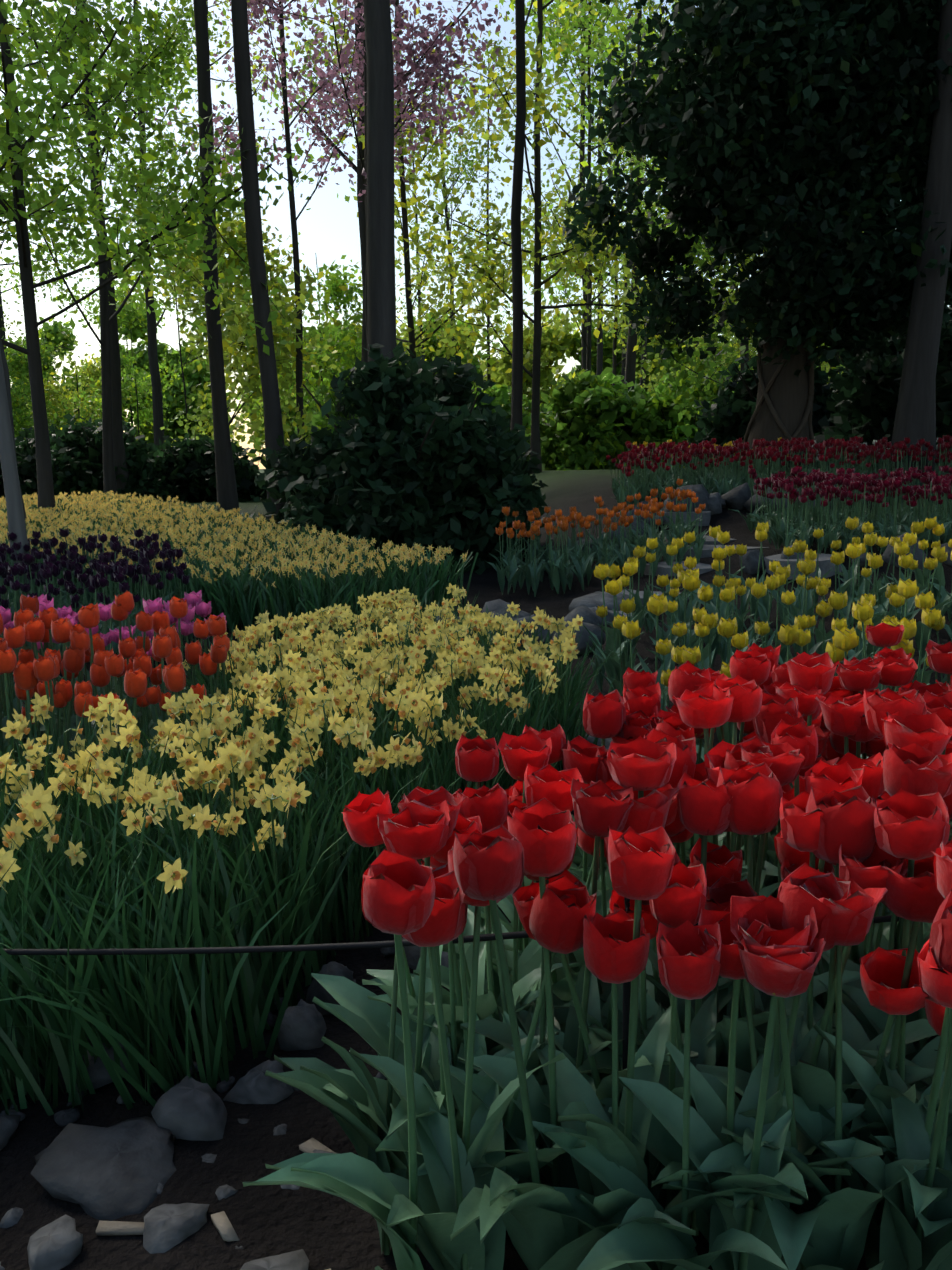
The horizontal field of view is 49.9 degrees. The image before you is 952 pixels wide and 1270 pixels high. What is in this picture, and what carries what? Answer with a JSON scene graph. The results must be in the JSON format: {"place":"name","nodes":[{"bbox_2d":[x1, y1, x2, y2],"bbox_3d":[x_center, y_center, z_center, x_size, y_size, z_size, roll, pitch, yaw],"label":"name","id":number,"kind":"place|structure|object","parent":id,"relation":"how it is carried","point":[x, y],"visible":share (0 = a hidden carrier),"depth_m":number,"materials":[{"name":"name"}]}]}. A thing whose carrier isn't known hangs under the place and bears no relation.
{"place":"outdoors","nodes":[
{"label":"outdoors","id":0,"kind":"place"},
{"bbox_2d":[0,0,948,468],"label":"sky","id":1,"kind":"structure","parent":0,"point":[329,230],"materials":[{"name":"white"}]},
{"bbox_2d":[0,468,951,1269],"bbox_3d":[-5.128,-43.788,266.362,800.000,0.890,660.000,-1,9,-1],"label":"ground","id":2,"kind":"structure","parent":0,"point":[322,1230],"depth_m":1.71,"materials":[{"name":"soil"}]},
{"bbox_2d":[0,230,22,333],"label":"tree","id":3,"kind":"object","parent":2,"relation":"on","point":[6,325],"visible":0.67,"depth_m":52.31,"materials":[{"name":"green plant"}]},
{"bbox_2d":[0,1,27,524],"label":"trunk","id":4,"kind":"object","parent":2,"relation":"on","point":[23,5],"visible":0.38,"depth_m":10.65,"materials":[{"name":"grey plant"}]},
{"bbox_2d":[0,350,33,594],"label":"trunk","id":5,"kind":"object","parent":2,"relation":"on","point":[15,514],"visible":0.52,"depth_m":7.72,"materials":[{"name":"grey plant"}]},
{"bbox_2d":[0,425,67,500],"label":"hedge","id":6,"kind":"object","parent":2,"relation":"on","point":[26,455],"visible":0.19,"depth_m":23.16,"materials":[{"name":"green plant"}]},
{"bbox_2d":[4,321,81,442],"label":"bush","id":7,"kind":"object","parent":2,"relation":"on","point":[19,360],"visible":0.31,"depth_m":45.17,"materials":[{"name":"green plant"}]},
{"bbox_2d":[0,0,90,386],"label":"tree","id":8,"kind":"object","parent":2,"relation":"on","point":[3,334],"visible":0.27,"depth_m":52.93,"materials":[{"name":"green plant"}]},
{"bbox_2d":[8,316,101,447],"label":"tree","id":9,"kind":"object","parent":2,"relation":"on","point":[60,330],"visible":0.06,"depth_m":82.89,"materials":[{"name":"green plant"}]},
{"bbox_2d":[0,0,129,333],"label":"tree","id":10,"kind":"object","parent":2,"relation":"on","point":[14,36],"visible":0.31,"depth_m":22.80,"materials":[{"name":"green plant"}]},
{"bbox_2d":[0,15,134,280],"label":"tree","id":11,"kind":"object","parent":2,"relation":"on","point":[72,244],"visible":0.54,"depth_m":13.92,"materials":[{"name":"green plant"}]},
{"bbox_2d":[13,353,148,439],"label":"tree","id":12,"kind":"object","parent":2,"relation":"on","point":[93,370],"visible":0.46,"depth_m":50.26,"materials":[{"name":"green plant"}]},
{"bbox_2d":[20,413,179,503],"bbox_3d":[-8.516,-3.720,23.211,3.777,2.645,2.944,-1,9,-1],"label":"hedge","id":13,"kind":"object","parent":2,"relation":"on","point":[77,457],"visible":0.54,"depth_m":22.63,"materials":[{"name":"green plant"}]},
{"bbox_2d":[0,527,212,661],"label":"dark purple tulips","id":14,"kind":"object","parent":2,"relation":"on","point":[85,586],"visible":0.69,"depth_m":6.42,"materials":[{"name":"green plant"}]},
{"bbox_2d":[4,0,217,497],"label":"tree","id":15,"kind":"object","parent":2,"relation":"on","point":[119,450],"visible":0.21,"depth_m":22.06,"materials":[{"name":"green plant"}]},
{"bbox_2d":[0,590,226,726],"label":"purple tulips","id":16,"kind":"object","parent":2,"relation":"on","point":[198,605],"visible":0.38,"depth_m":4.17,"materials":[{"name":"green plant"}]},
{"bbox_2d":[0,0,230,500],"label":"tree","id":17,"kind":"object","parent":2,"relation":"on","point":[109,479],"visible":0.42,"depth_m":17.86,"materials":[{"name":"green plant"}]},
{"bbox_2d":[50,280,193,436],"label":"tree","id":18,"kind":"object","parent":2,"relation":"on","point":[131,371],"visible":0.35,"depth_m":49.17,"materials":[{"name":"green plant"}]},
{"bbox_2d":[0,591,248,820],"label":"orange tulips","id":19,"kind":"object","parent":2,"relation":"on","point":[33,670],"visible":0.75,"depth_m":3.34,"materials":[{"name":"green plant"}]},
{"bbox_2d":[66,300,207,440],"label":"tree","id":20,"kind":"object","parent":2,"relation":"on","point":[142,330],"visible":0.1,"depth_m":82.22,"materials":[{"name":"green plant"}]},
{"bbox_2d":[54,0,220,450],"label":"tree","id":21,"kind":"object","parent":2,"relation":"on","point":[157,400],"visible":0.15,"depth_m":43.26,"materials":[{"name":"green plant"}]},
{"bbox_2d":[0,0,329,515],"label":"tree","id":22,"kind":"object","parent":2,"relation":"on","point":[191,208],"visible":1,"depth_m":11.52,"materials":[{"name":"green plant"}]},
{"bbox_2d":[0,961,353,1269],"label":"rocks","id":23,"kind":"object","parent":2,"relation":"on","point":[120,1169],"visible":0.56,"depth_m":1.64,"materials":[{"name":"grey stone"}]},
{"bbox_2d":[131,339,242,446],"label":"tree","id":24,"kind":"object","parent":2,"relation":"on","point":[176,403],"visible":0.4,"depth_m":80.04,"materials":[{"name":"green plant"}]},
{"bbox_2d":[79,182,314,447],"bbox_3d":[-7.870,-8.845,31.044,6.125,9.203,6.740,-8,12,-38],"label":"tree","id":25,"kind":"object","parent":2,"relation":"on","point":[182,306],"visible":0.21,"depth_m":30.19,"materials":[{"name":"green plant"}]},
{"bbox_2d":[153,433,266,502],"bbox_3d":[-6.299,-3.682,24.283,3.836,2.250,3.246,-1,9,-1],"label":"hedge","id":26,"kind":"object","parent":2,"relation":"on","point":[190,473],"visible":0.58,"depth_m":23.42,"materials":[{"name":"green plant"}]},
{"bbox_2d":[193,0,239,517],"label":"tree","id":27,"kind":"object","parent":2,"relation":"on","point":[227,493],"visible":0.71,"depth_m":15.35,"materials":[{"name":"brown plant"}]},
{"bbox_2d":[96,1135,336,1269],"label":"wood chips","id":28,"kind":"object","parent":2,"relation":"on","point":[223,1226],"visible":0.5,"depth_m":1.50,"materials":[{"name":"beige wood"}]},
{"bbox_2d":[112,0,330,278],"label":"tree","id":29,"kind":"object","parent":2,"relation":"on","point":[255,93],"visible":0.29,"depth_m":43.35,"materials":[{"name":"green plant"}]},
{"bbox_2d":[0,490,467,634],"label":"daffodils","id":30,"kind":"object","parent":2,"relation":"on","point":[302,561],"visible":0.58,"depth_m":8.86,"materials":[{"name":"yellow plant"}]},
{"bbox_2d":[0,493,477,639],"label":"daffodil leaves","id":31,"kind":"object","parent":2,"relation":"on","point":[240,609],"visible":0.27,"depth_m":7.11,"materials":[{"name":"green plant"}]},
{"bbox_2d":[134,194,348,464],"bbox_3d":[-5.600,-7.231,25.442,4.760,7.787,5.393,-6,11,-26],"label":"tree","id":32,"kind":"object","parent":2,"relation":"on","point":[284,358],"visible":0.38,"depth_m":25.24,"materials":[{"name":"green plant"}]},
{"bbox_2d":[231,0,285,520],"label":"tree","id":33,"kind":"object","parent":2,"relation":"on","point":[273,426],"visible":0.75,"depth_m":11.24,"materials":[{"name":"brown plant"}]},
{"bbox_2d":[154,0,402,454],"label":"blossom tree","id":34,"kind":"object","parent":2,"relation":"on","point":[284,95],"visible":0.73,"depth_m":25.20,"materials":[{"name":"pink plant"}]},
{"bbox_2d":[229,341,332,447],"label":"bush","id":35,"kind":"object","parent":2,"relation":"on","point":[258,412],"visible":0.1,"depth_m":83.27,"materials":[{"name":"green plant"}]},
{"bbox_2d":[0,583,583,1095],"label":"daffodils","id":36,"kind":"object","parent":2,"relation":"on","point":[164,795],"visible":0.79,"depth_m":2.74,"materials":[{"name":"yellow plant"}]},
{"bbox_2d":[0,591,629,1115],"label":"daffodil leaves","id":37,"kind":"object","parent":2,"relation":"on","point":[34,1013],"visible":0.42,"depth_m":2.04,"materials":[{"name":"plant"}]},
{"bbox_2d":[278,253,362,430],"bbox_3d":[-5.120,-9.240,36.040,5.354,8.233,5.960,4,11,28],"label":"tree","id":38,"kind":"object","parent":2,"relation":"on","point":[333,284],"visible":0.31,"depth_m":35.12,"materials":[{"name":"green plant"}]},
{"bbox_2d":[289,313,361,423],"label":"bush","id":39,"kind":"object","parent":2,"relation":"on","point":[315,374],"depth_m":73.56,"materials":[{"name":"green plant"}]},
{"bbox_2d":[294,378,358,443],"bbox_3d":[-4.182,-6.497,34.891,5.172,4.543,3.817,-1,9,-1],"label":"hedge","id":40,"kind":"object","parent":2,"relation":"on","point":[319,421],"visible":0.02,"depth_m":34.11,"materials":[{"name":"green plant"}]},
{"bbox_2d":[223,0,499,362],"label":"tree","id":41,"kind":"object","parent":2,"relation":"on","point":[357,169],"visible":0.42,"depth_m":30.64,"materials":[{"name":"purple plant"}]},
{"bbox_2d":[218,0,515,348],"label":"blossom tree","id":42,"kind":"object","parent":2,"relation":"on","point":[434,58],"visible":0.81,"depth_m":18.85,"materials":[{"name":"pink plant"}]},
{"bbox_2d":[363,0,395,361],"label":"tree","id":43,"kind":"object","parent":2,"relation":"on","point":[381,309],"visible":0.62,"depth_m":12.06,"materials":[{"name":"brown plant"}]},
{"bbox_2d":[247,340,548,574],"bbox_3d":[-0.876,-1.571,10.619,3.414,2.790,3.047,-1,9,-1],"label":"rhododendron","id":44,"kind":"object","parent":2,"relation":"on","point":[418,456],"visible":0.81,"depth_m":9.92,"materials":[{"name":"green plant"}]},
{"bbox_2d":[335,306,495,388],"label":"tree","id":45,"kind":"object","parent":2,"relation":"on","point":[475,360],"visible":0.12,"depth_m":66.60,"materials":[{"name":"green plant"}]},
{"bbox_2d":[396,324,434,365],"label":"bush","id":46,"kind":"object","parent":2,"relation":"on","point":[405,344],"visible":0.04,"depth_m":43.56,"materials":[{"name":"green plant"}]},
{"bbox_2d":[360,98,474,360],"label":"tree","id":47,"kind":"object","parent":2,"relation":"on","point":[413,269],"visible":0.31,"depth_m":63.52,"materials":[{"name":"green plant"}]},
{"bbox_2d":[284,0,556,375],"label":"tree","id":48,"kind":"object","parent":2,"relation":"on","point":[403,189],"visible":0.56,"depth_m":31.92,"materials":[{"name":"green plant"}]},
{"bbox_2d":[0,947,864,1269],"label":"pebbles","id":49,"kind":"object","parent":2,"relation":"on","point":[12,1217],"visible":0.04,"depth_m":1.76,"materials":[{"name":"grey stone"}]},
{"bbox_2d":[0,897,898,1069],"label":"rope barrier","id":50,"kind":"object","parent":2,"relation":"on","point":[382,944],"visible":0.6,"depth_m":1.64,"materials":[{"name":"black fabric"}]},
{"bbox_2d":[399,46,507,347],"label":"tree","id":51,"kind":"object","parent":2,"relation":"on","point":[465,161],"visible":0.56,"depth_m":65.69,"materials":[{"name":"green plant"}]},
{"bbox_2d":[472,348,500,392],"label":"bush","id":52,"kind":"object","parent":2,"relation":"on","point":[492,351],"depth_m":83.04,"materials":[{"name":"green plant"}]},
{"bbox_2d":[446,31,531,387],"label":"tree","id":53,"kind":"object","parent":2,"relation":"on","point":[481,252],"visible":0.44,"depth_m":70.66,"materials":[{"name":"green plant"}]},
{"bbox_2d":[402,733,612,969],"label":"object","id":54,"kind":"object","parent":2,"relation":"on","point":[412,953],"visible":0.08,"depth_m":2.29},
{"bbox_2d":[471,383,552,460],"bbox_3d":[1.071,-7.336,38.558,5.276,4.228,4.236,-1,9,-1],"label":"hedge","id":55,"kind":"object","parent":2,"relation":"on","point":[501,393],"visible":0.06,"depth_m":37.78,"materials":[{"name":"green plant"}]},
{"bbox_2d":[510,0,533,459],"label":"tree","id":56,"kind":"object","parent":2,"relation":"on","point":[517,338],"visible":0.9,"depth_m":16.77,"materials":[{"name":"brown plant"}]},
{"bbox_2d":[483,310,596,419],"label":"shrub","id":57,"kind":"object","parent":2,"relation":"on","point":[562,344],"visible":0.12,"depth_m":71.32,"materials":[{"name":"green plant"}]},
{"bbox_2d":[396,0,729,473],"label":"tree","id":58,"kind":"object","parent":2,"relation":"on","point":[540,235],"visible":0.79,"depth_m":28.05,"materials":[{"name":"green plant"}]},
{"bbox_2d":[495,5,669,374],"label":"tree","id":59,"kind":"object","parent":2,"relation":"on","point":[599,346],"visible":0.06,"depth_m":58.93,"materials":[{"name":"green plant"}]},
{"bbox_2d":[466,0,701,371],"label":"tree","id":60,"kind":"object","parent":2,"relation":"on","point":[581,147],"visible":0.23,"depth_m":39.53,"materials":[{"name":"green plant"}]},
{"bbox_2d":[495,0,675,373],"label":"tree","id":61,"kind":"object","parent":2,"relation":"on","point":[591,19],"visible":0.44,"depth_m":35.30,"materials":[{"name":"green plant"}]},
{"bbox_2d":[242,622,951,1269],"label":"red tulips","id":62,"kind":"object","parent":2,"relation":"on","point":[776,1094],"visible":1,"depth_m":1.35,"materials":[{"name":"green plant"}]},
{"bbox_2d":[486,478,708,596],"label":"orange tulips","id":63,"kind":"object","parent":2,"relation":"on","point":[565,563],"visible":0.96,"depth_m":8.64,"materials":[{"name":"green plant"}]},
{"bbox_2d":[525,366,672,470],"bbox_3d":[4.135,-6.827,33.948,4.337,4.238,4.470,-7,11,-30],"label":"hedge","id":64,"kind":"object","parent":2,"relation":"on","point":[590,427],"visible":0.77,"depth_m":33.08,"materials":[{"name":"green plant"}]},
{"bbox_2d":[553,21,648,393],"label":"tree","id":65,"kind":"object","parent":2,"relation":"on","point":[623,340],"visible":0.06,"depth_m":65.70,"materials":[{"name":"green plant"}]},
{"bbox_2d":[541,0,681,385],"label":"tree","id":66,"kind":"object","parent":2,"relation":"on","point":[616,293],"visible":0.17,"depth_m":43.75,"materials":[{"name":"green plant"}]},
{"bbox_2d":[554,0,713,400],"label":"tree","id":67,"kind":"object","parent":2,"relation":"on","point":[645,353],"visible":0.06,"depth_m":54.28,"materials":[{"name":"green plant"}]},
{"bbox_2d":[566,314,738,394],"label":"shrub","id":68,"kind":"object","parent":2,"relation":"on","point":[607,352],"visible":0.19,"depth_m":69.87,"materials":[{"name":"green plant"}]},
{"bbox_2d":[547,0,763,390],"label":"tree","id":69,"kind":"object","parent":2,"relation":"on","point":[630,368],"visible":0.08,"depth_m":41.63,"materials":[{"name":"green plant"}]},
{"bbox_2d":[569,3,759,369],"bbox_3d":[7.805,-17.015,30.333,10.065,24.010,9.434,-1,9,-1],"label":"tree","id":70,"kind":"object","parent":2,"relation":"on","point":[594,55],"visible":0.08,"depth_m":30.75,"materials":[{"name":"green plant"}]},
{"bbox_2d":[627,368,734,467],"bbox_3d":[7.228,-6.865,34.359,4.864,4.218,4.472,-1,9,-1],"label":"hedge","id":71,"kind":"object","parent":2,"relation":"on","point":[667,419],"visible":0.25,"depth_m":33.28,"materials":[{"name":"green plant"}]},
{"bbox_2d":[433,482,951,654],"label":"rocks","id":72,"kind":"object","parent":2,"relation":"on","point":[586,606],"visible":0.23,"depth_m":7.88,"materials":[{"name":"grey stone"}]},
{"bbox_2d":[635,314,758,391],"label":"shrub","id":73,"kind":"object","parent":2,"relation":"on","point":[728,355],"visible":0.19,"depth_m":47.27,"materials":[{"name":"green plant"}]},
{"bbox_2d":[635,48,766,431],"bbox_3d":[6.475,-9.507,26.226,5.119,10.592,7.203,-1,9,-1],"label":"tree","id":74,"kind":"object","parent":2,"relation":"on","point":[699,371],"visible":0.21,"depth_m":26.47,"materials":[{"name":"green plant"}]},
{"bbox_2d":[687,338,730,367],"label":"bush","id":75,"kind":"object","parent":2,"relation":"on","point":[713,355],"depth_m":81.87,"materials":[{"name":"green plant"}]},
{"bbox_2d":[633,437,791,478],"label":"tulips","id":76,"kind":"object","parent":2,"relation":"on","point":[729,443],"visible":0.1,"depth_m":13.76,"materials":[{"name":"red plant"}]},
{"bbox_2d":[604,510,841,620],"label":"rocks","id":77,"kind":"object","parent":2,"relation":"on","point":[825,564],"depth_m":8.19,"materials":[{"name":"grey stone"}]},
{"bbox_2d":[709,288,756,371],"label":"shrub","id":78,"kind":"object","parent":2,"relation":"on","point":[728,329],"depth_m":82.61,"materials":[{"name":"green plant"}]},
{"bbox_2d":[560,0,951,470],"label":"tree","id":79,"kind":"object","parent":2,"relation":"on","point":[796,135],"visible":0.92,"depth_m":12.53,"materials":[{"name":"green plant"}]},
{"bbox_2d":[685,344,848,471],"bbox_3d":[5.703,-4.022,19.261,3.565,3.408,3.176,2,10,20],"label":"shrub","id":80,"kind":"object","parent":2,"relation":"on","point":[728,414],"visible":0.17,"depth_m":18.73,"materials":[{"name":"green plant"}]},
{"bbox_2d":[583,516,951,762],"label":"yellow tulips","id":81,"kind":"object","parent":2,"relation":"on","point":[718,630],"visible":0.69,"depth_m":5.12,"materials":[{"name":"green plant"}]},
{"bbox_2d":[701,235,844,382],"bbox_3d":[8.688,-10.031,27.435,7.278,11.148,7.178,-1,9,-1],"label":"tree","id":82,"kind":"object","parent":2,"relation":"on","point":[823,366],"depth_m":27.74,"materials":[{"name":"green plant"}]},
{"bbox_2d":[606,435,951,505],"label":"red tulips","id":83,"kind":"object","parent":2,"relation":"on","point":[719,480],"visible":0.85,"depth_m":11.92,"materials":[{"name":"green plant"}]},
{"bbox_2d":[729,465,951,553],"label":"red tulips","id":84,"kind":"object","parent":2,"relation":"on","point":[789,524],"visible":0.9,"depth_m":8.66,"materials":[{"name":"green plant"}]},
{"bbox_2d":[802,438,938,473],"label":"tulips","id":85,"kind":"object","parent":2,"relation":"on","point":[873,442],"depth_m":13.47,"materials":[{"name":"red plant"}]},
{"bbox_2d":[814,297,951,471],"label":"shrub","id":86,"kind":"object","parent":2,"relation":"on","point":[870,404],"visible":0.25,"depth_m":15.85,"materials":[{"name":"green plant"}]},
{"bbox_2d":[888,0,951,474],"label":"tree","id":87,"kind":"object","parent":2,"relation":"on","point":[915,419],"visible":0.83,"depth_m":12.25,"materials":[{"name":"brown plant"}]}
]}

